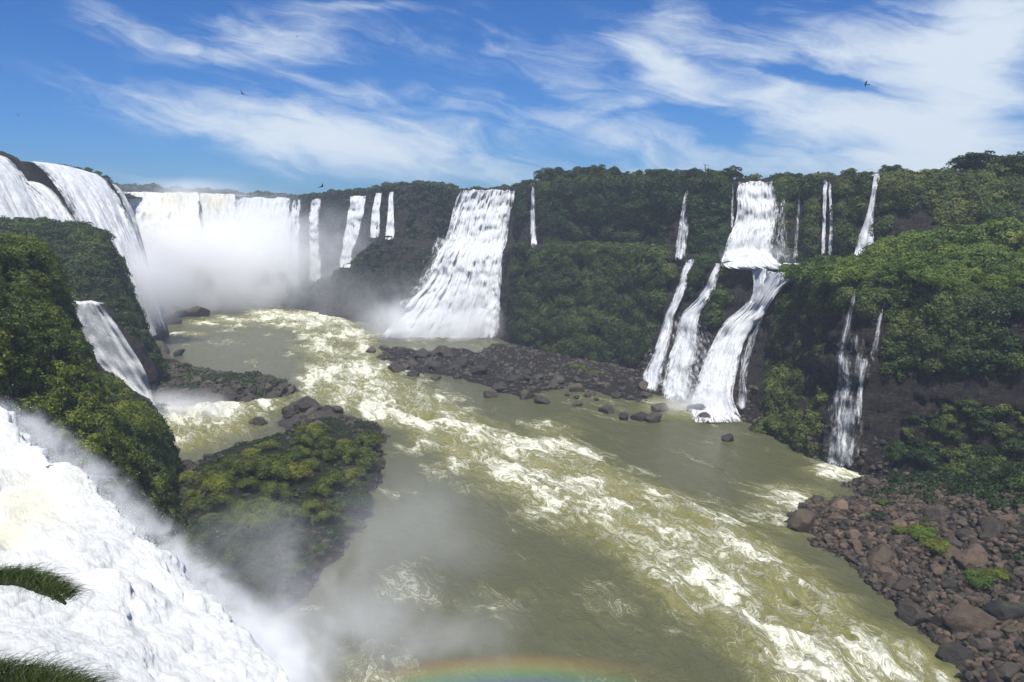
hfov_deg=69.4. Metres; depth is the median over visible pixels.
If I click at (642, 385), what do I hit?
boulder
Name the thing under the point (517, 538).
river
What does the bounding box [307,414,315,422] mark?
boulder
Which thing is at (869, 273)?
bush
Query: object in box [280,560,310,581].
bush
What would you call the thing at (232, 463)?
bush
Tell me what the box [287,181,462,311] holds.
undergrowth
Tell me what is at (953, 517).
boulder
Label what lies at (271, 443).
bush
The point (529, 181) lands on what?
bush
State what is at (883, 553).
boulder
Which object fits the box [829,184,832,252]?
waterfall
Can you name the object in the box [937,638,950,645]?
boulder
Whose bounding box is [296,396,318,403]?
boulder
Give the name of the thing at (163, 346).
boulder
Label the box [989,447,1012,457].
bush
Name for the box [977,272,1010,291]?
bush
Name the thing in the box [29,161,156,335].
waterfall
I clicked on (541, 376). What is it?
boulder
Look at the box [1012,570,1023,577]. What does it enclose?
boulder
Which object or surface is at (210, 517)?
bush
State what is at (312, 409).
boulder
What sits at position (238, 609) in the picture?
bush
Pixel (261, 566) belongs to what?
bush
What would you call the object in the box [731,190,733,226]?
waterfall
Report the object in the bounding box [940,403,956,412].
bush
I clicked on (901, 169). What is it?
tree
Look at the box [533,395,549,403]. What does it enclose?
boulder
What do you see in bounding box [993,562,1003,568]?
boulder
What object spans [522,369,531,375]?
boulder
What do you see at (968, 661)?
boulder
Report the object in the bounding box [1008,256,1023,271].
bush
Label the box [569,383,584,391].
boulder
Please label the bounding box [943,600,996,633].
boulder
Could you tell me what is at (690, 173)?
tree
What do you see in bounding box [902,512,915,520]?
boulder
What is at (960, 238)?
bush
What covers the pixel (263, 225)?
waterfall
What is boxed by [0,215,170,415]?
undergrowth
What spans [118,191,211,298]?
waterfall
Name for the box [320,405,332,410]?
boulder
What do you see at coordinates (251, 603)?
bush
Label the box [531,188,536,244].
waterfall
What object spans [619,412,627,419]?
boulder
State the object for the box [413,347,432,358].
boulder
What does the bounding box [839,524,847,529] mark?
boulder
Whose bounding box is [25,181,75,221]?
waterfall
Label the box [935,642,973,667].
boulder
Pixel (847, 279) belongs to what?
bush
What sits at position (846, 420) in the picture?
waterfall
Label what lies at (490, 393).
boulder
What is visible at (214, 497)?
bush
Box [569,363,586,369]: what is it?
bush
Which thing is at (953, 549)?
boulder
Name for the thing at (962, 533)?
boulder
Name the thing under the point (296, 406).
boulder
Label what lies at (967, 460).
bush
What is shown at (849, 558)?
boulder
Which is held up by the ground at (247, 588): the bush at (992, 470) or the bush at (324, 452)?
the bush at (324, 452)
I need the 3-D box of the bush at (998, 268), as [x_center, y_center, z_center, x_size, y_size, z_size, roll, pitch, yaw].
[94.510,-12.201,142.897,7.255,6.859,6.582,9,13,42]
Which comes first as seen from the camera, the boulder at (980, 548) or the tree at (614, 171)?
the boulder at (980, 548)
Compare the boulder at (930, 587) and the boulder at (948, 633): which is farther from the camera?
the boulder at (930, 587)
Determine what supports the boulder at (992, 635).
on the shore
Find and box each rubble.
[153,360,294,405]
[175,415,389,625]
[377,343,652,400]
[629,349,907,475]
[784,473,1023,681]
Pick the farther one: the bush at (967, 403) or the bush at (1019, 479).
the bush at (967, 403)
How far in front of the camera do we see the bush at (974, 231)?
162.52 m
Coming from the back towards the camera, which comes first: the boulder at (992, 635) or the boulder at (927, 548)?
the boulder at (927, 548)
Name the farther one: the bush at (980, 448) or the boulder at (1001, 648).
the bush at (980, 448)
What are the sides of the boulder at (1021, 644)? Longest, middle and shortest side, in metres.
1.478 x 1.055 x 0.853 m
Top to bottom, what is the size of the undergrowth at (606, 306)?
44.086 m
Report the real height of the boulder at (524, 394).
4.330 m
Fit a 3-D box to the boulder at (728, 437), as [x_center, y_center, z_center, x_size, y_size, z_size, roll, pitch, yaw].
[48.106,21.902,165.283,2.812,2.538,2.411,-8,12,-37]
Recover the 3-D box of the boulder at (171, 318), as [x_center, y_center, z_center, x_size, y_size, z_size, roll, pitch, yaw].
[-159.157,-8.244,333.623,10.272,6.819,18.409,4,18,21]
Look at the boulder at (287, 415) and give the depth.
179.73 m
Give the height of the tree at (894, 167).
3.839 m
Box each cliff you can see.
[0,151,297,340]
[0,225,242,623]
[278,172,1023,477]
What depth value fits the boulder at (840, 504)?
122.43 m
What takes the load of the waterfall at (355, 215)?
on the cliff at (888, 403)
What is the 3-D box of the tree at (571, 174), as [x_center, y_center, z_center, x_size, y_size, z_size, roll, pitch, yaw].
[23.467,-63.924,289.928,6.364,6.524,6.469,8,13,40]
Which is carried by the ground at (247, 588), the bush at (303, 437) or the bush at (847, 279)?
the bush at (303, 437)
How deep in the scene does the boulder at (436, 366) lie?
235.66 m
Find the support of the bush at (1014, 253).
on the cliff at (888, 403)
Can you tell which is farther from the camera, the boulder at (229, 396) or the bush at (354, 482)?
the boulder at (229, 396)
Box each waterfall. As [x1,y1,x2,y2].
[0,155,39,219]
[0,407,288,681]
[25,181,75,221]
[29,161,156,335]
[72,300,155,404]
[110,183,155,297]
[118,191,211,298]
[185,193,249,298]
[226,197,292,298]
[287,199,300,287]
[308,199,320,282]
[339,196,365,267]
[370,193,381,237]
[383,189,514,337]
[385,192,393,239]
[401,237,447,302]
[495,256,501,328]
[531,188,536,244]
[644,259,693,390]
[662,263,719,400]
[669,318,715,399]
[677,192,688,258]
[690,301,767,421]
[722,181,781,269]
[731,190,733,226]
[739,323,757,407]
[744,271,797,319]
[821,182,826,252]
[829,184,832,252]
[829,298,854,466]
[854,174,878,255]
[857,363,864,414]
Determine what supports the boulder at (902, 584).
on the shore
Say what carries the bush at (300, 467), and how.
on the ground at (247, 588)
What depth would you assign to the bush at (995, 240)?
160.51 m
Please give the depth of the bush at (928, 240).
156.81 m
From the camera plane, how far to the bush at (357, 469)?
136.21 m
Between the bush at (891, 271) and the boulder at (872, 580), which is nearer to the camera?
the boulder at (872, 580)
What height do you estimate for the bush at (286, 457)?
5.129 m
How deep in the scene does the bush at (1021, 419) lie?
129.91 m
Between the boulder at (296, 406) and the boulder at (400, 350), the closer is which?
the boulder at (296, 406)
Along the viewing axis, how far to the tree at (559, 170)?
298.42 m
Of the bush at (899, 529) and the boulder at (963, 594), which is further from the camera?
the bush at (899, 529)
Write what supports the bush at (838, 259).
on the cliff at (888, 403)
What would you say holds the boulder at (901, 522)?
on the shore
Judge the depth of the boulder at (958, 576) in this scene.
97.64 m
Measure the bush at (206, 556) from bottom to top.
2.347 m
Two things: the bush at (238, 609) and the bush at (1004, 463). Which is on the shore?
the bush at (1004, 463)
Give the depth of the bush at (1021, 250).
153.31 m
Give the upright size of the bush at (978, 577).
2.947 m
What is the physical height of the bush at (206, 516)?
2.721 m
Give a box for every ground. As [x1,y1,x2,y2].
[154,362,298,407]
[177,417,385,623]
[276,398,355,428]
[376,344,651,403]
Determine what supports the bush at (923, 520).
on the shore
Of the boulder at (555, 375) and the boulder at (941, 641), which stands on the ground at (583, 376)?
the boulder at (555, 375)
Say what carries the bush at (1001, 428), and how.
on the cliff at (888, 403)
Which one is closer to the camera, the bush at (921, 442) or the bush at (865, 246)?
the bush at (921, 442)
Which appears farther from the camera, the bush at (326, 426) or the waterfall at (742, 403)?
the waterfall at (742, 403)
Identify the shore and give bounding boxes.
[801,477,1023,681]
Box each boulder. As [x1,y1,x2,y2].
[155,340,169,353]
[159,305,186,316]
[162,313,181,325]
[162,352,175,362]
[166,380,175,386]
[173,349,184,356]
[175,380,183,384]
[181,459,192,467]
[186,306,209,316]
[191,376,201,382]
[223,392,237,400]
[234,384,241,392]
[249,387,256,394]
[253,417,267,425]
[257,382,266,391]
[264,383,271,391]
[278,386,287,392]
[281,406,292,414]
[283,412,295,418]
[287,385,295,392]
[290,420,300,424]
[293,402,301,410]
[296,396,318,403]
[298,403,310,412]
[299,411,311,418]
[305,407,318,412]
[307,402,320,409]
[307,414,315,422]
[312,412,322,418]
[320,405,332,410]
[332,405,342,413]
[366,346,375,352]
[379,345,389,348]
[387,362,404,372]
[394,347,408,354]
[402,364,410,369]
[406,360,418,365]
[407,370,419,376]
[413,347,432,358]
[415,365,426,371]
[428,361,444,370]
[430,345,456,355]
[430,374,440,379]
[452,365,461,369]
[453,374,461,378]
[454,356,472,367]
[469,364,488,375]
[483,389,497,397]
[491,382,507,391]
[505,374,524,382]
[519,389,533,399]
[521,374,531,380]
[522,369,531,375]
[527,386,537,391]
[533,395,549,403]
[538,373,545,378]
[548,381,558,388]
[552,373,562,378]
[552,376,564,383]
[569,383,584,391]
[572,400,582,405]
[583,392,590,397]
[598,404,613,413]
[612,391,621,398]
[616,380,623,385]
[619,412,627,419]
[626,395,634,399]
[630,411,647,420]
[638,380,647,391]
[639,391,651,397]
[646,412,661,422]
[651,403,669,412]
[686,403,705,412]
[697,412,714,422]
[721,433,733,441]
[787,508,815,532]
[808,495,823,502]
[823,535,836,542]
[832,499,847,509]
[833,529,843,535]
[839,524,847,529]
[843,549,850,554]
[844,555,855,561]
[845,529,863,538]
[846,538,862,551]
[851,505,863,512]
[858,558,867,563]
[867,544,894,563]
[868,478,879,484]
[868,577,877,583]
[873,565,893,579]
[885,528,891,532]
[885,576,895,581]
[890,518,907,526]
[891,578,912,590]
[897,602,930,625]
[902,505,907,511]
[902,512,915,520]
[904,538,912,543]
[907,564,916,568]
[922,545,930,552]
[924,504,950,520]
[924,578,931,583]
[927,584,936,590]
[930,563,945,575]
[934,489,941,494]
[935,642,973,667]
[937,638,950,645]
[940,579,957,590]
[940,631,950,636]
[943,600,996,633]
[944,545,959,556]
[947,539,961,548]
[950,515,957,521]
[953,546,987,569]
[954,520,967,526]
[954,573,965,581]
[955,529,972,538]
[959,592,965,597]
[965,491,977,498]
[966,638,994,651]
[966,659,974,666]
[967,543,987,553]
[977,516,1003,536]
[979,531,997,541]
[979,630,1000,640]
[983,599,1023,624]
[984,657,993,662]
[984,668,1004,681]
[990,588,1005,595]
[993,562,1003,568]
[996,661,1021,681]
[997,618,1012,623]
[997,644,1006,652]
[998,514,1012,521]
[1000,625,1016,637]
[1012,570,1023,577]
[1019,641,1023,648]
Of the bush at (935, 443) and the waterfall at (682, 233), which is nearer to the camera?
the bush at (935, 443)
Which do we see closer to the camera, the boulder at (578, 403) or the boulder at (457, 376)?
the boulder at (578, 403)
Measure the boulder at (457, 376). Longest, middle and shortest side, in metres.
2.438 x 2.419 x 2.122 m
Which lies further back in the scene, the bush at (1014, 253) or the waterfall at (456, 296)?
the waterfall at (456, 296)
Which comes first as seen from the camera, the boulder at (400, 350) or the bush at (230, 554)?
the bush at (230, 554)
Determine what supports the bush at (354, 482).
on the ground at (247, 588)
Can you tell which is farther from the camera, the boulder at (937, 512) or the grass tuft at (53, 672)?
the boulder at (937, 512)
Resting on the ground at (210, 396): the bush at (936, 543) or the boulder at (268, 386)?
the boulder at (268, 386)
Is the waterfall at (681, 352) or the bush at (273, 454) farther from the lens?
the waterfall at (681, 352)
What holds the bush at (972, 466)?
on the shore
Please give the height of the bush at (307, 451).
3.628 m
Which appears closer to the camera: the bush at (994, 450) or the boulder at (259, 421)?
the bush at (994, 450)
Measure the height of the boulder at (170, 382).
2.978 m
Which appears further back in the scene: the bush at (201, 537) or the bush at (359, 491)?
the bush at (359, 491)
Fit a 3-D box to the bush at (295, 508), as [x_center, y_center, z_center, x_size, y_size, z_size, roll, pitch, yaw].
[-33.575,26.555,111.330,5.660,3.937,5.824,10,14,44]
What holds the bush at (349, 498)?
on the ground at (247, 588)
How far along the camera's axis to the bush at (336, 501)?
119.05 m
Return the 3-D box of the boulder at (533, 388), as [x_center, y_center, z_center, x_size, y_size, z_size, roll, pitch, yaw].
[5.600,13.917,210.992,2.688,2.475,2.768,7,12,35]
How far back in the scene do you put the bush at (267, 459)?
129.45 m
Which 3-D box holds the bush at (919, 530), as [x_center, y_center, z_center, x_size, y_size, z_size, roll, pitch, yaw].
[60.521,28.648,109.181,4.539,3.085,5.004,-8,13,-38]
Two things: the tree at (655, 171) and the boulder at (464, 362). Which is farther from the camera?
the tree at (655, 171)
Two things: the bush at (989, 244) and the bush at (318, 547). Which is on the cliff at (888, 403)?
the bush at (989, 244)
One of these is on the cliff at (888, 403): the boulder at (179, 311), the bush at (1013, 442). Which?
the bush at (1013, 442)
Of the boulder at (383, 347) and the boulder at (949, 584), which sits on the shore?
the boulder at (949, 584)
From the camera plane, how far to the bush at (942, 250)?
154.42 m
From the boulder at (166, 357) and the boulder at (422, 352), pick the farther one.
the boulder at (422, 352)
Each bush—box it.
[176,469,197,483]
[181,495,212,511]
[181,514,203,526]
[182,530,214,552]
[183,488,202,499]
[183,523,200,537]
[183,556,211,581]
[185,474,207,485]
[191,581,206,589]
[197,491,236,513]
[197,512,220,526]
[197,553,212,561]
[199,470,233,491]
[200,461,229,473]
[200,518,226,533]
[201,514,218,525]
[202,469,223,478]
[205,577,241,599]
[215,512,241,528]
[216,541,258,569]
[219,452,246,468]
[226,457,244,474]
[227,604,245,618]
[228,498,256,517]
[231,509,280,534]
[235,476,259,491]
[236,458,271,477]
[236,556,278,588]
[238,591,274,617]
[240,453,277,475]
[241,447,261,458]
[246,493,287,515]
[252,543,282,555]
[253,459,294,480]
[257,439,281,450]
[259,480,292,499]
[266,452,278,459]
[273,503,309,520]
[274,529,307,548]
[275,447,306,464]
[278,462,313,480]
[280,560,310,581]
[287,445,311,457]
[287,510,310,521]
[289,433,317,445]
[292,550,316,565]
[293,421,328,438]
[296,457,319,469]
[301,498,323,512]
[307,482,334,497]
[308,542,328,555]
[310,447,336,460]
[310,506,341,522]
[312,434,337,448]
[316,468,346,488]
[317,423,334,432]
[322,497,347,511]
[322,525,345,541]
[332,438,353,445]
[334,442,359,464]
[341,492,372,512]
[341,517,361,528]
[342,468,358,480]
[344,478,368,491]
[345,487,372,500]
[350,465,367,477]
[352,432,383,447]
[353,453,385,470]
[359,447,375,454]
[525,179,537,184]
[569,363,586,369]
[585,370,600,374]
[777,265,794,283]
[784,261,814,278]
[787,255,839,283]
[814,262,867,287]
[816,254,847,264]
[818,268,853,284]
[830,252,862,264]
[840,259,852,267]
[845,255,886,271]
[856,263,875,281]
[858,240,889,257]
[861,239,912,256]
[873,257,915,286]
[873,497,889,504]
[876,235,894,242]
[877,251,895,258]
[881,440,912,462]
[883,247,933,266]
[890,230,940,244]
[890,525,909,534]
[900,258,952,296]
[900,427,915,438]
[902,412,926,424]
[903,235,958,254]
[906,445,940,465]
[907,523,939,541]
[908,437,928,448]
[911,228,932,241]
[915,418,950,434]
[915,452,945,470]
[919,536,956,553]
[920,226,979,245]
[920,518,935,526]
[921,255,959,278]
[924,242,955,258]
[925,412,940,419]
[927,439,947,455]
[935,274,974,293]
[937,413,957,425]
[937,446,969,462]
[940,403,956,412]
[941,243,976,267]
[941,460,971,476]
[942,240,960,245]
[943,251,978,268]
[945,231,971,244]
[945,430,963,443]
[950,264,989,283]
[953,397,980,412]
[954,458,984,470]
[958,443,988,459]
[958,568,998,589]
[959,218,1013,247]
[959,419,976,429]
[961,462,981,473]
[964,407,993,420]
[966,244,1013,269]
[969,416,997,434]
[969,442,994,456]
[970,237,1000,244]
[970,240,1013,266]
[970,452,993,466]
[976,464,1002,479]
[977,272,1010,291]
[978,453,1009,468]
[980,566,1012,581]
[981,403,1022,420]
[983,260,1021,277]
[984,216,1023,251]
[987,421,1016,440]
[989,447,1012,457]
[995,459,1023,469]
[996,436,1023,457]
[996,472,1014,480]
[999,271,1023,287]
[1001,462,1023,479]
[1003,249,1023,259]
[1003,474,1023,488]
[1007,240,1021,250]
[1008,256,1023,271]
[1014,245,1023,256]
[1016,429,1023,437]
[1017,416,1023,423]
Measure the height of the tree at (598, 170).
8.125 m
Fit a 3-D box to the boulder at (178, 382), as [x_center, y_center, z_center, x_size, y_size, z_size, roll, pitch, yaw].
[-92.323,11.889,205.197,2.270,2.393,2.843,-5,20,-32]
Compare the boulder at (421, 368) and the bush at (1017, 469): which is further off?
the boulder at (421, 368)
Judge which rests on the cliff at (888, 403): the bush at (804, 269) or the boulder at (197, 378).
the bush at (804, 269)
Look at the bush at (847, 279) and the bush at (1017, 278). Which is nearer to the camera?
the bush at (1017, 278)
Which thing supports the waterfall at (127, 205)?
on the cliff at (32, 171)
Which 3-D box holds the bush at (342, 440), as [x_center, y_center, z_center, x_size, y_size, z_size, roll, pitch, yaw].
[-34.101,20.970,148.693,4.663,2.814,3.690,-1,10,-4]
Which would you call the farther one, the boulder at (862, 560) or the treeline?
the treeline
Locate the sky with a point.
(487, 94)
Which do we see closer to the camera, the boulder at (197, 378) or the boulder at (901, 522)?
the boulder at (901, 522)
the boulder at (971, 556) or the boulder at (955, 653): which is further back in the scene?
the boulder at (971, 556)
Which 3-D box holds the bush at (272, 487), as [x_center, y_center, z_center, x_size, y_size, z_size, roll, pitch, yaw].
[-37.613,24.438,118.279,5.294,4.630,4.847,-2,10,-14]
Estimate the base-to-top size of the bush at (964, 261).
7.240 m
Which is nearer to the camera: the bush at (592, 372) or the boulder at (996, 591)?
the boulder at (996, 591)
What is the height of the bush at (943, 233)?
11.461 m
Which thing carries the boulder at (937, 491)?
on the shore
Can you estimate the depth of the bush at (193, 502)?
115.78 m
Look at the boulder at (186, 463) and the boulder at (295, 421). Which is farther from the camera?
the boulder at (295, 421)
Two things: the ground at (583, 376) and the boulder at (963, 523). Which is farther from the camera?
the ground at (583, 376)
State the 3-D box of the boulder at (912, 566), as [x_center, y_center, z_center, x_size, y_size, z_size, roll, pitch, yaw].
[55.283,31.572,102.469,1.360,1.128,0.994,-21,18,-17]
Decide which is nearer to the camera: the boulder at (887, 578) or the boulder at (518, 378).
the boulder at (887, 578)
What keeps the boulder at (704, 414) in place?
in the river
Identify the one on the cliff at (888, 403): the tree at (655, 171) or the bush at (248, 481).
the tree at (655, 171)
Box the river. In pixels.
[159,300,960,681]
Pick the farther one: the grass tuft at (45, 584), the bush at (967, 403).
the bush at (967, 403)
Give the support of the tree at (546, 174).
on the cliff at (888, 403)
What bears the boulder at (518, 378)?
on the ground at (583, 376)
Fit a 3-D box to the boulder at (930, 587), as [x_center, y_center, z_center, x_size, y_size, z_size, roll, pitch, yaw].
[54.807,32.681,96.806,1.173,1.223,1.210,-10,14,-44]
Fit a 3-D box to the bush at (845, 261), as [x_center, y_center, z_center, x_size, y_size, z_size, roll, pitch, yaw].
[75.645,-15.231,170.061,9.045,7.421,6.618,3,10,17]
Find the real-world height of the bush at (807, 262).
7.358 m
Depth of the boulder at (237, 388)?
198.35 m
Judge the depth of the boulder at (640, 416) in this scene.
180.76 m
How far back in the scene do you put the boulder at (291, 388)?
205.84 m
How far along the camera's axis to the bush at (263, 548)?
101.73 m
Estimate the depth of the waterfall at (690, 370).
201.26 m
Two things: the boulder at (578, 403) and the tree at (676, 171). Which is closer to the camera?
the boulder at (578, 403)
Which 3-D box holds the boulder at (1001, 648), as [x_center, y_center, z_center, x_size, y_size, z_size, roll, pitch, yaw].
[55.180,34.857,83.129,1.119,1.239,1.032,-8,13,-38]
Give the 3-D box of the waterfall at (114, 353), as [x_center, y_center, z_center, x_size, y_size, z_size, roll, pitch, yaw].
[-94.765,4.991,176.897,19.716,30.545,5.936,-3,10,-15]
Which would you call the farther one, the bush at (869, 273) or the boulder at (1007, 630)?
the bush at (869, 273)
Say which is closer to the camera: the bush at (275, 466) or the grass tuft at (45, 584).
the grass tuft at (45, 584)
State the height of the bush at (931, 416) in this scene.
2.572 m
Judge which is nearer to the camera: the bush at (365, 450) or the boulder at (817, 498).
the boulder at (817, 498)
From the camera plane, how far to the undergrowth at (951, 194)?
196.01 m
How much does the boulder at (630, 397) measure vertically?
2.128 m
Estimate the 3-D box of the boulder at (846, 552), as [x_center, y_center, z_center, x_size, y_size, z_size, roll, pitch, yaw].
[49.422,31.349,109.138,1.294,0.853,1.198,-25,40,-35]
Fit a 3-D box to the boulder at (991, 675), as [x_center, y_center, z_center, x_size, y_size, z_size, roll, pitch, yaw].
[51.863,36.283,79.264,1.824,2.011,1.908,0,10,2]
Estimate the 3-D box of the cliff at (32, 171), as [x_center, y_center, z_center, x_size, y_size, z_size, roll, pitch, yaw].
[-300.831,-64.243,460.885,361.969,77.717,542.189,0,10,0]
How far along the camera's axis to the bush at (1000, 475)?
114.64 m
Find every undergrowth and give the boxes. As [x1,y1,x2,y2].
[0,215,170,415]
[0,232,261,643]
[75,313,183,474]
[160,361,288,395]
[175,417,380,595]
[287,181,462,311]
[290,170,976,199]
[336,234,1023,320]
[505,239,770,434]
[512,170,735,257]
[761,264,1023,458]
[771,166,1023,261]
[841,468,1023,581]
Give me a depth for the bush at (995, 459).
124.77 m
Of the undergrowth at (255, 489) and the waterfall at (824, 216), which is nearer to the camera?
the undergrowth at (255, 489)
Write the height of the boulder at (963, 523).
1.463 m
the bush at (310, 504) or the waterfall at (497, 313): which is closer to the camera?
the bush at (310, 504)
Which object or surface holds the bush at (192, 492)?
on the ground at (247, 588)
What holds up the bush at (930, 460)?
on the cliff at (888, 403)
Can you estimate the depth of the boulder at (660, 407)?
187.55 m
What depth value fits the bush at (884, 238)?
179.79 m
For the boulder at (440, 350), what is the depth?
258.98 m
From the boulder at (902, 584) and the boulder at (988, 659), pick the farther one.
the boulder at (902, 584)
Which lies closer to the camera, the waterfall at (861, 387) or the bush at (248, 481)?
the bush at (248, 481)
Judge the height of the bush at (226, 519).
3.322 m
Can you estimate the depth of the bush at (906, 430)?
139.36 m
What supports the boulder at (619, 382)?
on the ground at (583, 376)
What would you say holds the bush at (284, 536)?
on the ground at (247, 588)
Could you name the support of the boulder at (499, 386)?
on the ground at (583, 376)
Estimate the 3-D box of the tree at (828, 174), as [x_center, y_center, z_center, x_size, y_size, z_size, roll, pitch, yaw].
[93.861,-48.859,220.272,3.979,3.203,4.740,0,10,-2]
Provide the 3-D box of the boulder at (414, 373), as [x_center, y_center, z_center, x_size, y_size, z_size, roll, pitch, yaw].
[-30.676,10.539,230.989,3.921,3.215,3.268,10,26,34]
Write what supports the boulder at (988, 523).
on the shore
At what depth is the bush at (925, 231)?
177.01 m
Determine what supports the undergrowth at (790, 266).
on the cliff at (888, 403)
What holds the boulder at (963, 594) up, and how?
on the shore
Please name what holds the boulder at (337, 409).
on the ground at (283, 422)
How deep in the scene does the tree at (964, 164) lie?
193.16 m
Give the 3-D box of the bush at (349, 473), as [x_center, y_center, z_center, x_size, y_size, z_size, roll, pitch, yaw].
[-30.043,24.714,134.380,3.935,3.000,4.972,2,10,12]
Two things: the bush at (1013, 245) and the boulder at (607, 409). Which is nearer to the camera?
the bush at (1013, 245)
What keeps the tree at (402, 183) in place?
on the cliff at (888, 403)
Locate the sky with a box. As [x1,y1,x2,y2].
[0,0,1023,194]
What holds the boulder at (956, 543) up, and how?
on the shore
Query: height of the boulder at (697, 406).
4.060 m
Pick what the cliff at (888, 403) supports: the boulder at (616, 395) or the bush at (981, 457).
the bush at (981, 457)
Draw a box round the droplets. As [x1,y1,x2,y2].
[1,397,316,681]
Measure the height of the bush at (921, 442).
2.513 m
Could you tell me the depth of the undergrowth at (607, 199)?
261.78 m
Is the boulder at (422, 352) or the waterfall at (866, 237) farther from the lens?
the boulder at (422, 352)
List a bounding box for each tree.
[396,181,406,185]
[533,168,553,180]
[537,167,557,181]
[551,167,564,174]
[565,170,578,179]
[577,169,590,176]
[583,167,593,173]
[591,164,606,176]
[606,166,620,174]
[630,169,643,175]
[645,169,658,175]
[657,168,673,176]
[674,169,680,175]
[684,167,701,177]
[722,165,743,179]
[791,173,802,176]
[822,171,834,177]
[840,168,856,175]
[878,164,894,172]
[886,164,901,170]
[893,168,908,171]
[945,152,981,170]
[952,150,998,169]
[966,158,992,170]
[983,151,1023,172]
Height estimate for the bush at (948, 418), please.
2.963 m
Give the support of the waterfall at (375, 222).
on the cliff at (888, 403)
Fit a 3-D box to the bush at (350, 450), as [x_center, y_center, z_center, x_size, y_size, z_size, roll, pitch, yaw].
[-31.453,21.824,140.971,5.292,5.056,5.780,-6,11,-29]
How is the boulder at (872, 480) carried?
on the shore
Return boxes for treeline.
[112,182,295,197]
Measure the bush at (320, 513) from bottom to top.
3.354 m
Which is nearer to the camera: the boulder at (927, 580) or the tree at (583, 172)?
the boulder at (927, 580)
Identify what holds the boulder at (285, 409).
on the ground at (283, 422)
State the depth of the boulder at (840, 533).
114.42 m
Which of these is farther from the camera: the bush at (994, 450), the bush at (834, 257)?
the bush at (834, 257)
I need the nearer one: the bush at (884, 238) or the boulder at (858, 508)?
the boulder at (858, 508)
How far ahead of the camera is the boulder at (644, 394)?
203.30 m
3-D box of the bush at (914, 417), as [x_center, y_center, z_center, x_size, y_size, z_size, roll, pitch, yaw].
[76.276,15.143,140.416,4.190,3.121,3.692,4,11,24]
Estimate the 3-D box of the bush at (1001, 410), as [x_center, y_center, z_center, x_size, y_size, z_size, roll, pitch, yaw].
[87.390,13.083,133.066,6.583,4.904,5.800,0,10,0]
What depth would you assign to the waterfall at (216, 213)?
416.34 m
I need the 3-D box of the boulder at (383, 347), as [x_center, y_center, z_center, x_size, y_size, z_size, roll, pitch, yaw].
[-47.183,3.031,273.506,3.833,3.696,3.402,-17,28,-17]
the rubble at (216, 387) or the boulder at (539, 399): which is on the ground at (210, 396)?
the rubble at (216, 387)
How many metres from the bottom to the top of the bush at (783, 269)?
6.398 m
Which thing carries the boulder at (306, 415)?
on the ground at (283, 422)
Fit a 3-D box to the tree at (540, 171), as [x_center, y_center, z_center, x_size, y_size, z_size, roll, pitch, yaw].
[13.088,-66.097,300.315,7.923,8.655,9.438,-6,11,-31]
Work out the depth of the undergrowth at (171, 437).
136.30 m
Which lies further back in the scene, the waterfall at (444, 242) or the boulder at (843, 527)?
the waterfall at (444, 242)
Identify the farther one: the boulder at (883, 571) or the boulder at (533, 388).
the boulder at (533, 388)
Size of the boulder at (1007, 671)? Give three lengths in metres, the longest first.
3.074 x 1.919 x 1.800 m
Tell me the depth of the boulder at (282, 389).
203.06 m
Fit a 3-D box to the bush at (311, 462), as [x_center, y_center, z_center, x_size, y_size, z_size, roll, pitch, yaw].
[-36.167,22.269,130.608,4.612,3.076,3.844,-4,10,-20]
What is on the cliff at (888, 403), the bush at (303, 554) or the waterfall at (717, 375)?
the waterfall at (717, 375)
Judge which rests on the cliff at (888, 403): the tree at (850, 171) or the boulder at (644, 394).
the tree at (850, 171)
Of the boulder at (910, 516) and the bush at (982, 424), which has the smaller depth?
the boulder at (910, 516)
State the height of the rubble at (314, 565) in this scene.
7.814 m
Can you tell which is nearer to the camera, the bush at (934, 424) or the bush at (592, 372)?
the bush at (934, 424)
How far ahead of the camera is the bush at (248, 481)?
119.77 m
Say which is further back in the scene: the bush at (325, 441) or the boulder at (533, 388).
the boulder at (533, 388)
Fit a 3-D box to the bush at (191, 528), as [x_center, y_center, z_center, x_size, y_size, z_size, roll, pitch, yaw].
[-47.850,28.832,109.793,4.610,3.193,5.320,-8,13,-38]
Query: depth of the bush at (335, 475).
126.13 m
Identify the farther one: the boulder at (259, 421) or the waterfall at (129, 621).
the boulder at (259, 421)
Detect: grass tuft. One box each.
[0,561,100,609]
[0,646,124,681]
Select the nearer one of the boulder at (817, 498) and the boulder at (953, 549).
the boulder at (953, 549)
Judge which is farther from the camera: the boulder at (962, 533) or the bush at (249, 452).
the bush at (249, 452)
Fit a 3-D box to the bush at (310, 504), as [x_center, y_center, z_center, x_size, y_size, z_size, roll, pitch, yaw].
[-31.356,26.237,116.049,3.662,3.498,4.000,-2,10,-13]
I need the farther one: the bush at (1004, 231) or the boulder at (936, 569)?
the bush at (1004, 231)
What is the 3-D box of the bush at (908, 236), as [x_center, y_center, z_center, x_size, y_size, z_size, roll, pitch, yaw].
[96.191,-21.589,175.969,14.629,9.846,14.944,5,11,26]
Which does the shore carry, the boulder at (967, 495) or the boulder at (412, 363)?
the boulder at (967, 495)
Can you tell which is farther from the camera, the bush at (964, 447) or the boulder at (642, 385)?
the boulder at (642, 385)
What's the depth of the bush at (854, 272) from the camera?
153.22 m
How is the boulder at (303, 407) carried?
on the ground at (283, 422)
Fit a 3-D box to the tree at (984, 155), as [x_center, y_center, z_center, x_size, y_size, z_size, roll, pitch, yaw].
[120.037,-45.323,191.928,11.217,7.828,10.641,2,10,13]

